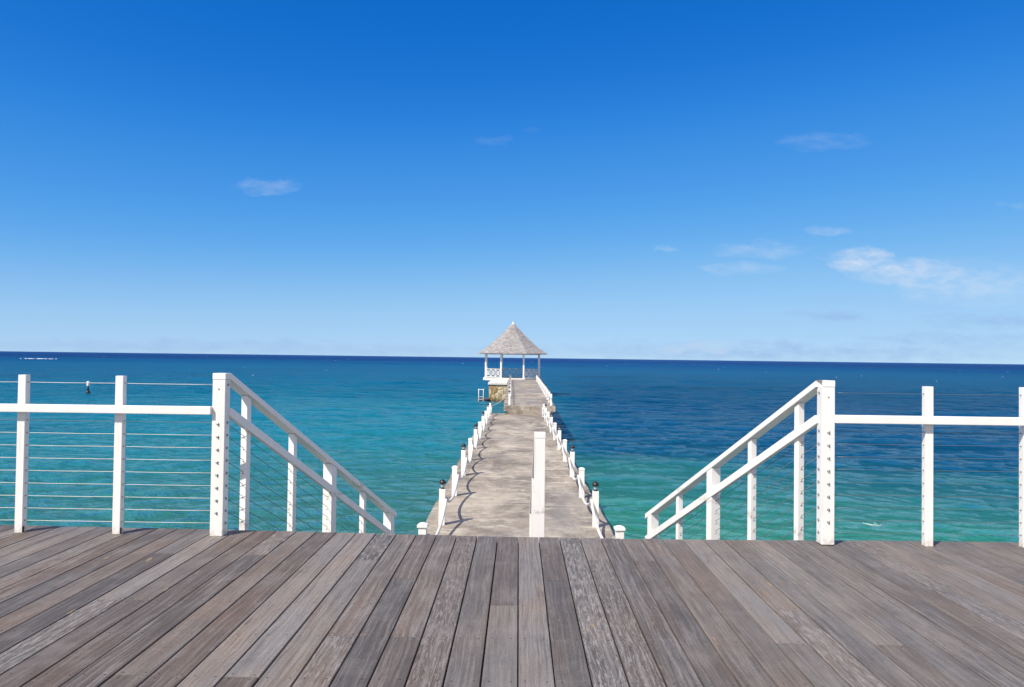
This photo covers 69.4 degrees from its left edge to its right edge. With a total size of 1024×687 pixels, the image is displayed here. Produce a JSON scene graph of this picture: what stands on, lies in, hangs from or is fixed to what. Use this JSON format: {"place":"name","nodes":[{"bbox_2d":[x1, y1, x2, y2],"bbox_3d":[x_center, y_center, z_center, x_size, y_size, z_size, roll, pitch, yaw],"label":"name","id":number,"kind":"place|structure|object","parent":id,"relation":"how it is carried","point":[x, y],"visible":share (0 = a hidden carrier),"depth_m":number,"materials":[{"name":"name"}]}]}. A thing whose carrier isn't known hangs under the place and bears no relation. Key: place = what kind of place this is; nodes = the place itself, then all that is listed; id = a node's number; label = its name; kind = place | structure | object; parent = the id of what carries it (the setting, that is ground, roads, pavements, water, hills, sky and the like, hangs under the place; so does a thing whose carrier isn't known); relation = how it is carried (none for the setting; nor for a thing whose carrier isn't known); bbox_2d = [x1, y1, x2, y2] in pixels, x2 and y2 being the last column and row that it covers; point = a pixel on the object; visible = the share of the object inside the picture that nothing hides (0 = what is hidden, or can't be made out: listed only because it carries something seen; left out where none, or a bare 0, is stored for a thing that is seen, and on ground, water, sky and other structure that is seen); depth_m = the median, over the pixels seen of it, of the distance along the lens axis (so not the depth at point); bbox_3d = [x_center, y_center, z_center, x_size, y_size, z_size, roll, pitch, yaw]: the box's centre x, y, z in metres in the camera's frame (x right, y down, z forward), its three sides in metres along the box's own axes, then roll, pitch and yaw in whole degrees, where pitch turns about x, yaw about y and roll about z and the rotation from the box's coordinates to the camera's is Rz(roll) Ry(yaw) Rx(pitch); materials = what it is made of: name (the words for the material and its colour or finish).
{"place":"outdoors","nodes":[
{"label":"outdoors","id":0,"kind":"place"},
{"bbox_2d":[0,351,1023,541],"bbox_3d":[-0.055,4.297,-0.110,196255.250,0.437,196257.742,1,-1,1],"label":"sea","id":1,"kind":"structure","parent":0,"point":[642,436],"depth_m":40.19,"materials":[{"name":"liquid"}]},
{"bbox_2d":[86,381,89,392],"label":"marker buoy","id":2,"kind":"object","parent":1,"relation":"in","point":[88,385],"visible":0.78,"depth_m":77.05,"materials":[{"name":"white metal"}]},
{"bbox_2d":[0,525,1023,686],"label":"deck","id":3,"kind":"structure","parent":1,"relation":"in","point":[106,607],"depth_m":3.85,"materials":[{"name":"grey wood"}]},
{"bbox_2d":[0,375,212,533],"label":"deck railing","id":4,"kind":"object","parent":3,"relation":"on","point":[24,407],"visible":1,"depth_m":5.39,"materials":[{"name":"white paint"}]},
{"bbox_2d":[834,386,1023,547],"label":"deck railing","id":5,"kind":"object","parent":3,"relation":"on","point":[927,420],"visible":1,"depth_m":5.33,"materials":[{"name":"white paint"}]},
{"bbox_3d":[0.085,2.376,6.760,4.498,1.770,2.789,1,-1,1],"label":"staircase","id":6,"kind":"object","parent":3,"relation":"attached to","visible":0},
{"bbox_2d":[210,373,396,535],"bbox_3d":[-1.750,1.621,6.829,0.114,2.745,3.088,0,-1,15],"label":"stair railing","id":7,"kind":"object","parent":6,"relation":"on","point":[223,412],"visible":0.74,"depth_m":5.86,"materials":[{"name":"white paint"}]},
{"bbox_2d":[529,432,545,537],"bbox_3d":[0.238,1.922,7.398,0.098,2.273,2.168,1,-1,1],"label":"stair railing","id":8,"kind":"object","parent":6,"relation":"on","point":[537,512],"visible":0.69,"depth_m":6.33,"materials":[{"name":"white paint"}]},
{"bbox_2d":[645,380,834,544],"bbox_3d":[1.906,1.646,6.765,0.113,2.712,3.028,1,-1,-14],"label":"stair railing","id":9,"kind":"object","parent":6,"relation":"on","point":[823,420],"visible":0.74,"depth_m":5.83,"materials":[{"name":"white paint"}]},
{"bbox_2d":[426,379,614,542],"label":"pier","id":10,"kind":"structure","parent":1,"relation":"in","point":[492,498],"depth_m":16.38,"materials":[{"name":"concrete"}]},
{"bbox_2d":[417,522,428,534],"bbox_3d":[-1.187,2.688,9.833,0.136,0.612,0.136,0,-1,3],"label":"bollard","id":11,"kind":"object","parent":10,"relation":"on","point":[422,527],"visible":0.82,"depth_m":9.79,"materials":[{"name":"white paint"}]},
{"bbox_2d":[438,479,445,524],"bbox_3d":[-1.174,2.659,12.440,0.120,0.772,0.118,1,-1,-2],"label":"bollard","id":12,"kind":"object","parent":10,"relation":"on","point":[442,491],"visible":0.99,"depth_m":12.39,"materials":[{"name":"white paint"}]},
{"bbox_2d":[427,406,491,534],"bbox_3d":[-1.057,2.959,22.855,0.077,0.356,26.072,1,-1,0],"label":"rope","id":13,"kind":"object","parent":12,"relation":"attached to","point":[454,491],"visible":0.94,"depth_m":15.56,"materials":[{"name":"white fabric"}]},
{"bbox_2d":[452,466,457,495],"bbox_3d":[-1.165,2.791,15.046,0.116,0.608,0.116,1,-1,2],"label":"bollard","id":14,"kind":"object","parent":10,"relation":"on","point":[454,472],"visible":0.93,"depth_m":14.99,"materials":[{"name":"white paint"}]},
{"bbox_2d":[461,443,465,475],"bbox_3d":[-1.157,2.759,17.655,0.120,0.772,0.118,0,-2,1],"label":"bollard","id":15,"kind":"object","parent":10,"relation":"on","point":[463,453],"visible":0.98,"depth_m":17.60,"materials":[{"name":"white wood"}]},
{"bbox_2d":[468,438,472,459],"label":"bollard","id":16,"kind":"object","parent":10,"relation":"on","point":[469,446],"visible":0.96,"depth_m":20.20,"materials":[{"name":"white paint"}]},
{"bbox_2d":[474,424,477,448],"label":"bollard","id":17,"kind":"object","parent":10,"relation":"on","point":[475,432],"visible":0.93,"depth_m":22.81,"materials":[{"name":"white wood"}]},
{"bbox_2d":[478,421,481,437],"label":"bollard","id":18,"kind":"object","parent":10,"relation":"on","point":[479,426],"visible":0.84,"depth_m":25.41,"materials":[{"name":"white paint"}]},
{"bbox_2d":[481,412,484,427],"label":"bollard","id":19,"kind":"object","parent":10,"relation":"on","point":[483,418],"visible":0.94,"depth_m":28.02,"materials":[{"name":"white wood"}]},
{"bbox_2d":[508,390,510,404],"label":"bollard","id":20,"kind":"object","parent":10,"relation":"on","point":[509,394],"visible":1,"depth_m":38.00,"materials":[{"name":"white wood"}]},
{"bbox_2d":[478,322,546,380],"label":"gazebo","id":21,"kind":"object","parent":10,"relation":"on","point":[512,339],"visible":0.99,"depth_m":84.06,"materials":[{"name":"white wood"}]},
{"bbox_2d":[550,412,552,432],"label":"bollard","id":22,"kind":"object","parent":10,"relation":"on","point":[551,420],"visible":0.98,"depth_m":27.99,"materials":[{"name":"white wood"}]},
{"bbox_2d":[553,423,556,439],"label":"bollard","id":23,"kind":"object","parent":10,"relation":"on","point":[555,427],"visible":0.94,"depth_m":25.39,"materials":[{"name":"white paint"}]},
{"bbox_2d":[557,425,560,449],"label":"bollard","id":24,"kind":"object","parent":10,"relation":"on","point":[559,434],"visible":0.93,"depth_m":22.79,"materials":[{"name":"white wood"}]},
{"bbox_2d":[563,439,566,461],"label":"bollard","id":25,"kind":"object","parent":10,"relation":"on","point":[565,446],"visible":0.91,"depth_m":20.17,"materials":[{"name":"white paint"}]},
{"bbox_2d":[570,444,574,476],"bbox_3d":[1.436,2.792,17.624,0.120,0.772,0.118,1,-1,1],"label":"bollard","id":26,"kind":"object","parent":10,"relation":"on","point":[572,454],"visible":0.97,"depth_m":17.57,"materials":[{"name":"white wood"}]},
{"bbox_2d":[579,467,584,497],"bbox_3d":[1.416,2.823,15.022,0.116,0.608,0.116,0,-1,1],"label":"bollard","id":27,"kind":"object","parent":10,"relation":"on","point":[581,472],"visible":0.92,"depth_m":14.97,"materials":[{"name":"white paint"}]},
{"bbox_2d":[592,481,598,527],"bbox_3d":[1.402,2.691,12.415,0.120,0.772,0.118,0,-1,2],"label":"bollard","id":28,"kind":"object","parent":10,"relation":"on","point":[595,494],"visible":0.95,"depth_m":12.36,"materials":[{"name":"white wood"}]},
{"bbox_2d":[614,525,625,538],"bbox_3d":[1.427,2.721,9.807,0.136,0.612,0.136,0,-1,-1],"label":"bollard","id":29,"kind":"object","parent":10,"relation":"on","point":[619,531],"visible":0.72,"depth_m":9.76,"materials":[{"name":"white paint"}]},
{"bbox_2d":[542,407,615,538],"bbox_3d":[1.389,2.980,22.669,0.105,0.343,25.750,1,-1,0],"label":"rope","id":30,"kind":"object","parent":29,"relation":"attached to","point":[586,503],"visible":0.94,"depth_m":14.97,"materials":[{"name":"white fabric"}]},
{"bbox_2d":[862,522,881,525],"bbox_3d":[9.507,4.757,19.466,0.383,0.022,0.405,1,-1,-14],"label":"foam","id":31,"kind":"object","parent":1,"relation":"on","point":[872,524],"visible":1,"depth_m":19.41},
{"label":"swim platform","id":32,"kind":"object","parent":1,"relation":"in","visible":0},
{"bbox_2d":[478,389,483,400],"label":"bathing ladder","id":33,"kind":"object","parent":32,"relation":"attached to","point":[480,396],"visible":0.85,"depth_m":71.62,"materials":[{"name":"white metal"}]},
{"bbox_2d":[0,0,1023,363],"label":"sky","id":34,"kind":"structure","parent":0,"point":[729,180],"materials":[{"name":"blue"}]},
{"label":"bollard","id":35,"kind":"object","parent":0,"visible":0},
{"bbox_2d":[536,377,549,399],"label":"rope","id":36,"kind":"object","parent":35,"relation":"attached to","point":[547,396],"visible":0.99,"depth_m":49.27,"materials":[{"name":"white fabric"}]}
]}

